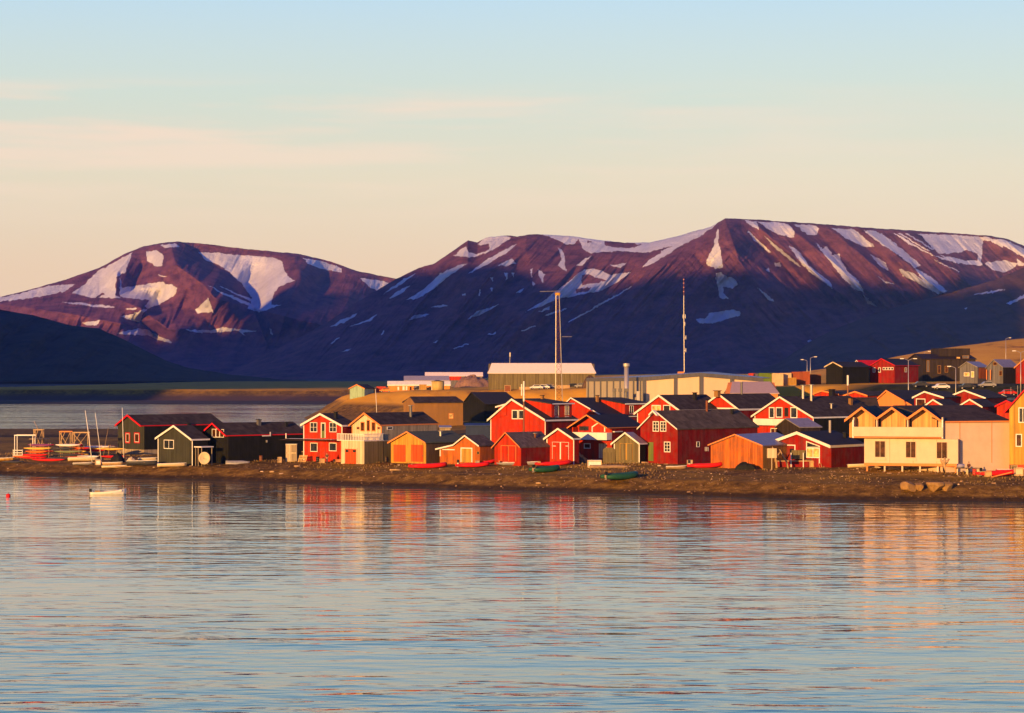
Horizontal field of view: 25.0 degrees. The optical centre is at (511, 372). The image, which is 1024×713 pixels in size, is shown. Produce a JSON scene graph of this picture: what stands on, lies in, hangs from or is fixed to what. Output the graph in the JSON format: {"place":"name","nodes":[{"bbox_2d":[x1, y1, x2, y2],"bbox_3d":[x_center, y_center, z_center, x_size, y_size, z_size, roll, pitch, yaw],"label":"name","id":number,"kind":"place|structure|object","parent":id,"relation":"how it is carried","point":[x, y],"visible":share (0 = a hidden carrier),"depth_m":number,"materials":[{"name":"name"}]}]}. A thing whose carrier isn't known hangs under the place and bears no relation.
{"place":"outdoors","nodes":[
{"label":"outdoors","id":0,"kind":"place"},
{"bbox_2d":[0,310,305,381],"bbox_3d":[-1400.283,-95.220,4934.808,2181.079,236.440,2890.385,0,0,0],"label":"hill","id":1,"kind":"structure","parent":0,"point":[34,348],"depth_m":3918.60,"materials":[{"name":"stone"}]},
{"bbox_2d":[0,241,394,373],"bbox_3d":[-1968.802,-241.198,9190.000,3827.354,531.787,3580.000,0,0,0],"label":"mountain","id":2,"kind":"structure","parent":0,"point":[216,308],"depth_m":8337.51,"materials":[{"name":"stone"}]},
{"bbox_2d":[0,404,1023,712],"bbox_3d":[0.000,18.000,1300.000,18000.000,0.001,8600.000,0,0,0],"label":"water","id":3,"kind":"structure","parent":0,"point":[180,596],"depth_m":184.36,"materials":[{"name":"teal liquid"}]},
{"bbox_2d":[89,488,125,494],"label":"motorboat","id":4,"kind":"object","parent":3,"relation":"on","point":[111,492],"visible":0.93,"depth_m":341.91,"materials":[{"name":"plastic"}]},
{"bbox_2d":[0,338,1023,501],"bbox_3d":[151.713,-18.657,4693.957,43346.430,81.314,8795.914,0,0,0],"label":"ground","id":5,"kind":"structure","parent":0,"point":[333,396],"depth_m":395.93,"materials":[{"name":"soil"}]},
{"bbox_2d":[14,434,35,454],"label":"timber gantry","id":6,"kind":"object","parent":5,"relation":"on","point":[17,435],"visible":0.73,"depth_m":435.44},
{"bbox_2d":[30,422,48,453],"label":"lookout stand","id":7,"kind":"object","parent":5,"relation":"on","point":[42,438],"visible":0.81,"depth_m":441.01,"materials":[{"name":"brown wood"}]},
{"bbox_2d":[59,431,72,455],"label":"timber gantry","id":8,"kind":"object","parent":5,"relation":"on","point":[63,438],"visible":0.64,"depth_m":434.94,"materials":[{"name":"brown wood"}]},
{"bbox_2d":[68,457,96,460],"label":"rowing boat","id":9,"kind":"object","parent":5,"relation":"on","point":[80,458],"visible":1,"depth_m":417.57,"materials":[{"name":"white wood"}]},
{"bbox_2d":[110,452,124,461],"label":"covered heap","id":10,"kind":"object","parent":5,"relation":"on","point":[117,457],"visible":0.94,"depth_m":412.65,"materials":[{"name":"black fabric"}]},
{"bbox_2d":[126,460,156,464],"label":"covered boat","id":11,"kind":"object","parent":5,"relation":"on","point":[140,462],"visible":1,"depth_m":404.48,"materials":[{"name":"grey wood"}]},
{"bbox_2d":[115,413,222,454],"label":"long hall","id":12,"kind":"structure","parent":5,"relation":"on","point":[138,433],"depth_m":441.88,"materials":[{"name":"wood"}]},
{"bbox_2d":[157,463,185,466],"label":"rowing boat","id":13,"kind":"object","parent":5,"relation":"on","point":[170,464],"visible":1,"depth_m":400.04,"materials":[{"name":"plastic"}]},
{"bbox_2d":[155,425,213,465],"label":"cabin","id":14,"kind":"object","parent":5,"relation":"on","point":[187,445],"visible":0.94,"depth_m":404.56,"materials":[{"name":"wood"}]},
{"bbox_2d":[164,440,173,448],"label":"window","id":15,"kind":"structure","parent":14,"relation":"in","point":[168,444],"depth_m":406.23,"materials":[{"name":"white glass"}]},
{"bbox_2d":[199,452,209,465],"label":"satellite dish","id":16,"kind":"object","parent":5,"relation":"on","point":[204,458],"visible":1,"depth_m":400.38,"materials":[{"name":"beige metal"}]},
{"bbox_2d":[226,460,249,463],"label":"rowing boat","id":17,"kind":"object","parent":5,"relation":"on","point":[236,462],"visible":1,"depth_m":402.99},
{"bbox_2d":[202,419,302,463],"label":"long hall","id":18,"kind":"structure","parent":5,"relation":"on","point":[247,441],"depth_m":408.44,"materials":[{"name":"wood"}]},
{"bbox_2d":[286,444,296,461],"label":"cabinet","id":19,"kind":"object","parent":5,"relation":"on","point":[291,452],"visible":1,"depth_m":403.92,"materials":[{"name":"beige paint"}]},
{"bbox_2d":[283,411,351,461],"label":"two storey house","id":20,"kind":"structure","parent":5,"relation":"on","point":[320,432],"depth_m":401.53,"materials":[{"name":"red paint"}]},
{"bbox_2d":[329,422,336,431],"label":"window","id":21,"kind":"structure","parent":20,"relation":"in","point":[332,426],"depth_m":400.27,"materials":[{"name":"white glass"}]},
{"bbox_2d":[348,384,374,398],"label":"hut","id":22,"kind":"object","parent":5,"relation":"on","point":[358,390],"visible":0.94,"depth_m":829.98,"materials":[{"name":"wood"}]},
{"bbox_2d":[337,405,438,463],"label":"two storey house","id":23,"kind":"structure","parent":5,"relation":"on","point":[374,433],"depth_m":396.36,"materials":[{"name":"beige paint"}]},
{"bbox_2d":[344,447,357,463],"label":"garage door","id":24,"kind":"structure","parent":23,"relation":"in","point":[350,453],"depth_m":393.15,"materials":[{"name":"orange paint"}]},
{"bbox_2d":[387,381,450,391],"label":"workshop","id":25,"kind":"structure","parent":5,"relation":"on","point":[393,386],"depth_m":839.04,"materials":[{"name":"white metal"}]},
{"bbox_2d":[387,430,461,463],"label":"boat shed","id":26,"kind":"object","parent":5,"relation":"on","point":[417,447],"visible":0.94,"depth_m":390.81,"materials":[{"name":"orange wood"}]},
{"bbox_2d":[404,376,448,380],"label":"workshop","id":27,"kind":"structure","parent":5,"relation":"on","point":[424,378],"depth_m":902.70,"materials":[{"name":"white paint"}]},
{"bbox_2d":[408,462,446,467],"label":"boat","id":28,"kind":"object","parent":5,"relation":"on","point":[434,465],"visible":1,"depth_m":377.98,"materials":[{"name":"plastic"}]},
{"bbox_2d":[402,396,464,425],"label":"shed","id":29,"kind":"structure","parent":5,"relation":"on","point":[444,410],"depth_m":593.31,"materials":[{"name":"wood"}]},
{"bbox_2d":[431,380,443,389],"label":"storage tank","id":30,"kind":"object","parent":5,"relation":"on","point":[437,384],"visible":0.82,"depth_m":807.99,"materials":[{"name":"beige metal"}]},
{"bbox_2d":[425,372,482,386],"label":"workshop","id":31,"kind":"structure","parent":5,"relation":"on","point":[454,377],"depth_m":980.80,"materials":[{"name":"white metal"}]},
{"bbox_2d":[435,435,494,463],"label":"boat shed","id":32,"kind":"object","parent":5,"relation":"on","point":[468,448],"visible":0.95,"depth_m":385.18,"materials":[{"name":"orange wood"}]},
{"bbox_2d":[453,374,487,387],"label":"spoil heap","id":33,"kind":"object","parent":5,"relation":"on","point":[473,380],"visible":0.94,"depth_m":936.77,"materials":[{"name":"gravel"}]},
{"bbox_2d":[455,460,489,466],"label":"inflatable boat","id":34,"kind":"object","parent":5,"relation":"on","point":[459,464],"visible":1,"depth_m":376.53,"materials":[{"name":"red rubber"}]},
{"bbox_2d":[464,423,489,438],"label":"blue shed","id":35,"kind":"structure","parent":5,"relation":"on","point":[478,429],"depth_m":470.00,"materials":[{"name":"wood"}]},
{"bbox_2d":[463,392,513,420],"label":"shed","id":36,"kind":"structure","parent":5,"relation":"on","point":[478,406],"depth_m":626.68,"materials":[{"name":"wood"}]},
{"bbox_2d":[0,452,1022,483],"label":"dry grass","id":37,"kind":"structure","parent":5,"relation":"on","point":[567,468],"depth_m":370.65,"materials":[{"name":"plant"}]},
{"bbox_2d":[1,452,1023,499],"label":"beach stones","id":38,"kind":"object","parent":5,"relation":"on","point":[609,471],"visible":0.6,"depth_m":358.74,"materials":[{"name":"stone"}]},
{"bbox_2d":[491,431,549,465],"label":"boat shed","id":39,"kind":"object","parent":5,"relation":"on","point":[520,448],"visible":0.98,"depth_m":380.49,"materials":[{"name":"orange paint"}]},
{"bbox_2d":[521,381,524,431],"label":"wooden pole","id":40,"kind":"object","parent":5,"relation":"on","point":[523,404],"visible":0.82,"depth_m":427.90,"materials":[{"name":"white wood"}]},
{"bbox_2d":[487,395,578,442],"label":"red house","id":41,"kind":"structure","parent":5,"relation":"on","point":[544,416],"depth_m":440.51,"materials":[{"name":"orange paint"}]},
{"bbox_2d":[488,363,595,389],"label":"hangar","id":42,"kind":"structure","parent":5,"relation":"on","point":[513,375],"depth_m":760.86,"materials":[{"name":"metal"}]},
{"bbox_2d":[529,465,559,472],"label":"rowing boat","id":43,"kind":"object","parent":5,"relation":"on","point":[551,468],"visible":1,"depth_m":365.04,"materials":[{"name":"plastic"}]},
{"bbox_2d":[535,460,570,465],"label":"rowing boat","id":44,"kind":"object","parent":5,"relation":"on","point":[565,462],"visible":0.98,"depth_m":377.04,"materials":[{"name":"plastic"}]},
{"bbox_2d":[540,291,571,400],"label":"lattice mast","id":45,"kind":"object","parent":5,"relation":"on","point":[558,295],"visible":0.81,"depth_m":589.47,"materials":[{"name":"metal"}]},
{"bbox_2d":[543,428,580,463],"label":"boat shed","id":46,"kind":"object","parent":5,"relation":"on","point":[563,443],"visible":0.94,"depth_m":381.46,"materials":[{"name":"orange paint"}]},
{"bbox_2d":[587,460,601,467],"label":"crate","id":47,"kind":"object","parent":5,"relation":"on","point":[594,462],"visible":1,"depth_m":371.00,"materials":[{"name":"white wood"}]},
{"bbox_2d":[567,414,640,461],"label":"house","id":48,"kind":"structure","parent":5,"relation":"on","point":[597,434],"depth_m":391.43,"materials":[{"name":"orange paint"}]},
{"bbox_2d":[599,443,606,457],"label":"door","id":49,"kind":"structure","parent":48,"relation":"in","point":[601,446],"depth_m":390.24,"materials":[{"name":"grey paint"}]},
{"bbox_2d":[566,395,647,420],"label":"red house","id":50,"kind":"structure","parent":5,"relation":"on","point":[584,406],"depth_m":467.87,"materials":[{"name":"orange paint"}]},
{"bbox_2d":[603,448,614,462],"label":"board","id":51,"kind":"object","parent":5,"relation":"on","point":[609,455],"visible":1,"depth_m":385.63,"materials":[{"name":"wood"}]},
{"bbox_2d":[589,465,628,467],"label":"upturned canoe","id":52,"kind":"object","parent":5,"relation":"on","point":[608,466],"visible":0.98,"depth_m":370.15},
{"bbox_2d":[600,471,638,479],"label":"rowing boat","id":53,"kind":"object","parent":5,"relation":"on","point":[623,475],"visible":1,"depth_m":351.00,"materials":[{"name":"plastic"}]},
{"bbox_2d":[610,432,647,462],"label":"boat shed","id":54,"kind":"object","parent":5,"relation":"on","point":[629,447],"visible":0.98,"depth_m":384.29,"materials":[{"name":"brown wood"}]},
{"bbox_2d":[634,392,717,423],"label":"red house","id":55,"kind":"structure","parent":5,"relation":"on","point":[694,401],"depth_m":445.31,"materials":[{"name":"orange paint"}]},
{"bbox_2d":[586,363,768,401],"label":"warehouse","id":56,"kind":"structure","parent":5,"relation":"on","point":[646,388],"depth_m":563.34,"materials":[{"name":"grey metal"}]},
{"bbox_2d":[637,401,759,463],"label":"boathouse","id":57,"kind":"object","parent":5,"relation":"on","point":[675,436],"visible":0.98,"depth_m":385.15,"materials":[{"name":"red paint"}]},
{"bbox_2d":[648,442,652,460],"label":"door","id":58,"kind":"structure","parent":57,"relation":"in","point":[650,444],"depth_m":384.94,"materials":[{"name":"green wood"}]},
{"bbox_2d":[687,460,721,467],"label":"rowing boat","id":59,"kind":"object","parent":5,"relation":"on","point":[703,465],"visible":1,"depth_m":367.51,"materials":[{"name":"red wood"}]},
{"bbox_2d":[708,382,775,420],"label":"red house","id":60,"kind":"structure","parent":5,"relation":"on","point":[748,405],"depth_m":448.94,"materials":[{"name":"orange paint"}]},
{"bbox_2d":[735,462,756,469],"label":"bush","id":61,"kind":"object","parent":5,"relation":"on","point":[743,466],"visible":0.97,"depth_m":361.53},
{"bbox_2d":[708,432,787,468],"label":"boat shed","id":62,"kind":"object","parent":5,"relation":"on","point":[733,451],"visible":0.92,"depth_m":366.94,"materials":[{"name":"orange wood"}]},
{"bbox_2d":[724,382,778,397],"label":"tilted roof hall","id":63,"kind":"structure","parent":5,"relation":"on","point":[754,387],"depth_m":503.21,"materials":[{"name":"metal"}]},
{"bbox_2d":[758,373,771,381],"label":"shipping container","id":64,"kind":"object","parent":5,"relation":"on","point":[764,375],"visible":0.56,"depth_m":639.95,"materials":[{"name":"green metal"}]},
{"bbox_2d":[767,448,776,469],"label":"notice board","id":65,"kind":"object","parent":5,"relation":"on","point":[771,453],"visible":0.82,"depth_m":360.00,"materials":[{"name":"beige paint"}]},
{"bbox_2d":[772,373,782,385],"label":"shipping container","id":66,"kind":"object","parent":5,"relation":"on","point":[777,379],"visible":0.88,"depth_m":638.00,"materials":[{"name":"beige metal"}]},
{"bbox_2d":[783,373,790,385],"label":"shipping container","id":67,"kind":"object","parent":5,"relation":"on","point":[786,376],"visible":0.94,"depth_m":640.95,"materials":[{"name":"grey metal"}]},
{"bbox_2d":[777,450,811,466],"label":"timber deck","id":68,"kind":"structure","parent":5,"relation":"on","point":[797,454],"depth_m":368.10,"materials":[{"name":"brown wood"}]},
{"bbox_2d":[791,372,799,384],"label":"shipping container","id":69,"kind":"object","parent":5,"relation":"on","point":[796,375],"visible":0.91,"depth_m":642.00,"materials":[{"name":"orange metal"}]},
{"bbox_2d":[774,418,821,435],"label":"outbuilding","id":70,"kind":"structure","parent":5,"relation":"on","point":[786,426],"depth_m":404.69,"materials":[{"name":"grey metal"}]},
{"bbox_2d":[800,372,809,384],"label":"shipping container","id":71,"kind":"object","parent":5,"relation":"on","point":[804,378],"visible":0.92,"depth_m":642.00,"materials":[{"name":"orange metal"}]},
{"bbox_2d":[751,384,865,441],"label":"red house","id":72,"kind":"structure","parent":5,"relation":"on","point":[822,411],"depth_m":431.57,"materials":[{"name":"orange paint"}]},
{"bbox_2d":[776,407,782,417],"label":"window","id":73,"kind":"structure","parent":72,"relation":"in","point":[779,410],"depth_m":430.80,"materials":[{"name":"white glass"}]},
{"bbox_2d":[790,407,796,417],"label":"window","id":74,"kind":"structure","parent":72,"relation":"in","point":[793,411],"depth_m":428.38,"materials":[{"name":"white glass"}]},
{"bbox_2d":[810,374,820,384],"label":"shipping container","id":75,"kind":"object","parent":5,"relation":"on","point":[815,379],"visible":0.76,"depth_m":649.95,"materials":[{"name":"metal"}]},
{"bbox_2d":[775,420,863,467],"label":"long hall","id":76,"kind":"structure","parent":5,"relation":"on","point":[829,448],"depth_m":369.48,"materials":[{"name":"red paint"}]},
{"bbox_2d":[806,447,819,457],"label":"window","id":77,"kind":"structure","parent":76,"relation":"in","point":[811,452],"depth_m":368.12,"materials":[{"name":"yellow glass"}]},
{"bbox_2d":[813,389,862,395],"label":"gabled cabin","id":78,"kind":"object","parent":5,"relation":"on","point":[831,392],"visible":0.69,"depth_m":522.88,"materials":[{"name":"orange paint"}]},
{"bbox_2d":[824,362,869,383],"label":"house","id":79,"kind":"structure","parent":5,"relation":"on","point":[839,372],"depth_m":643.15,"materials":[{"name":"black wood"}]},
{"bbox_2d":[843,391,883,396],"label":"gabled cabin","id":80,"kind":"object","parent":5,"relation":"on","point":[865,394],"visible":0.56,"depth_m":517.47,"materials":[{"name":"orange paint"}]},
{"bbox_2d":[853,397,879,407],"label":"row house","id":81,"kind":"structure","parent":5,"relation":"on","point":[869,401],"depth_m":445.77,"materials":[{"name":"wood"}]},
{"bbox_2d":[855,360,877,382],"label":"house","id":82,"kind":"structure","parent":5,"relation":"on","point":[868,362],"depth_m":657.72,"materials":[{"name":"red paint"}]},
{"bbox_2d":[869,358,919,382],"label":"house","id":83,"kind":"structure","parent":5,"relation":"on","point":[886,370],"depth_m":653.41,"materials":[{"name":"red paint"}]},
{"bbox_2d":[877,390,921,405],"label":"gabled cabin","id":84,"kind":"object","parent":5,"relation":"on","point":[892,397],"visible":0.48,"depth_m":485.32,"materials":[{"name":"wood"}]},
{"bbox_2d":[900,481,915,491],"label":"boulder","id":85,"kind":"object","parent":5,"relation":"on","point":[907,486],"visible":1,"depth_m":329.34,"materials":[{"name":"stone"}]},
{"bbox_2d":[911,381,929,386],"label":"parked car","id":86,"kind":"object","parent":5,"relation":"on","point":[920,383],"visible":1,"depth_m":579.15,"materials":[{"name":"grey metal"}]},
{"bbox_2d":[844,405,1008,472],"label":"three gabled lodge","id":87,"kind":"structure","parent":5,"relation":"on","point":[920,438],"depth_m":354.59,"materials":[{"name":"wood"}]},
{"bbox_2d":[875,441,884,456],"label":"window","id":88,"kind":"structure","parent":87,"relation":"in","point":[879,445],"depth_m":354.84,"materials":[{"name":"orange glass"}]},
{"bbox_2d":[905,441,915,457],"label":"window","id":89,"kind":"structure","parent":87,"relation":"in","point":[910,446],"depth_m":353.58,"materials":[{"name":"orange glass"}]},
{"bbox_2d":[936,442,946,458],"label":"window","id":90,"kind":"structure","parent":87,"relation":"in","point":[941,447],"depth_m":352.29,"materials":[{"name":"orange glass"}]},
{"bbox_2d":[926,482,944,491],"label":"boulder","id":91,"kind":"object","parent":5,"relation":"on","point":[934,486],"visible":1,"depth_m":328.82,"materials":[{"name":"stone"}]},
{"bbox_2d":[912,391,960,404],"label":"gabled cabin","id":92,"kind":"object","parent":5,"relation":"on","point":[921,398],"visible":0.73,"depth_m":474.50,"materials":[{"name":"red paint"}]},
{"bbox_2d":[925,399,958,404],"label":"gabled cabin","id":93,"kind":"object","parent":5,"relation":"on","point":[941,402],"visible":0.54,"depth_m":457.10,"materials":[{"name":"black paint"}]},
{"bbox_2d":[908,348,976,380],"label":"house","id":94,"kind":"structure","parent":5,"relation":"on","point":[935,363],"depth_m":691.37,"materials":[{"name":"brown wood"}]},
{"bbox_2d":[940,457,949,475],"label":"driftwood stump","id":95,"kind":"object","parent":5,"relation":"on","point":[944,461],"visible":1,"depth_m":342.84,"materials":[{"name":"brown wood"}]},
{"bbox_2d":[958,383,975,388],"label":"parked car","id":96,"kind":"object","parent":5,"relation":"on","point":[967,385],"visible":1,"depth_m":571.16,"materials":[{"name":"grey metal"}]},
{"bbox_2d":[958,361,986,383],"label":"house","id":97,"kind":"structure","parent":5,"relation":"on","point":[972,372],"depth_m":601.84,"materials":[{"name":"grey wood"}]},
{"bbox_2d":[960,398,996,413],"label":"gabled cabin","id":98,"kind":"object","parent":5,"relation":"on","point":[986,404],"visible":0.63,"depth_m":458.13,"materials":[{"name":"paint"}]},
{"bbox_2d":[953,389,1007,402],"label":"gabled cabin","id":99,"kind":"object","parent":5,"relation":"on","point":[989,395],"visible":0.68,"depth_m":480.97,"materials":[{"name":"red paint"}]},
{"bbox_2d":[976,468,1013,475],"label":"rowing boat","id":100,"kind":"object","parent":5,"relation":"on","point":[981,473],"visible":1,"depth_m":343.11,"materials":[{"name":"red wood"}]},
{"bbox_2d":[985,359,1016,383],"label":"house","id":101,"kind":"structure","parent":5,"relation":"on","point":[1000,371],"depth_m":596.98,"materials":[{"name":"grey wood"}]},
{"bbox_2d":[995,400,1013,418],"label":"gabled cabin","id":102,"kind":"object","parent":5,"relation":"on","point":[1003,406],"visible":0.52,"depth_m":456.53,"materials":[{"name":"red paint"}]},
{"bbox_2d":[1004,390,1023,468],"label":"two storey house","id":103,"kind":"structure","parent":5,"relation":"on","point":[1015,409],"depth_m":354.24,"materials":[{"name":"yellow wood"}]},
{"bbox_2d":[1016,434,1021,446],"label":"window","id":104,"kind":"structure","parent":103,"relation":"in","point":[1018,436],"depth_m":354.10,"materials":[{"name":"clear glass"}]},
{"bbox_2d":[1018,407,1023,422],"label":"window","id":105,"kind":"structure","parent":103,"relation":"in","point":[1020,409],"depth_m":354.02,"materials":[{"name":"white glass"}]},
{"bbox_2d":[1014,359,1023,383],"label":"house","id":106,"kind":"structure","parent":5,"relation":"on","point":[1017,366],"depth_m":592.58,"materials":[{"name":"red paint"}]},
{"bbox_2d":[1014,468,1023,475],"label":"crate","id":107,"kind":"object","parent":5,"relation":"on","point":[1018,471],"visible":1,"depth_m":343.00,"materials":[{"name":"white wood"}]},
{"bbox_2d":[0,0,1023,296],"label":"sky","id":108,"kind":"structure","parent":0,"point":[385,138],"materials":[{"name":"blue"}]},
{"bbox_2d":[228,218,1023,379],"bbox_3d":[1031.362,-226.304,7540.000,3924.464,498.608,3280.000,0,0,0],"label":"mountain","id":109,"kind":"structure","parent":0,"point":[758,294],"depth_m":6607.01,"materials":[{"name":"stone"}]},
{"bbox_2d":[752,267,1023,372],"bbox_3d":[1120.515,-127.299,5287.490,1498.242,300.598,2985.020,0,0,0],"label":"foothill","id":110,"kind":"structure","parent":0,"point":[990,311],"depth_m":4442.67,"materials":[{"name":"stone"}]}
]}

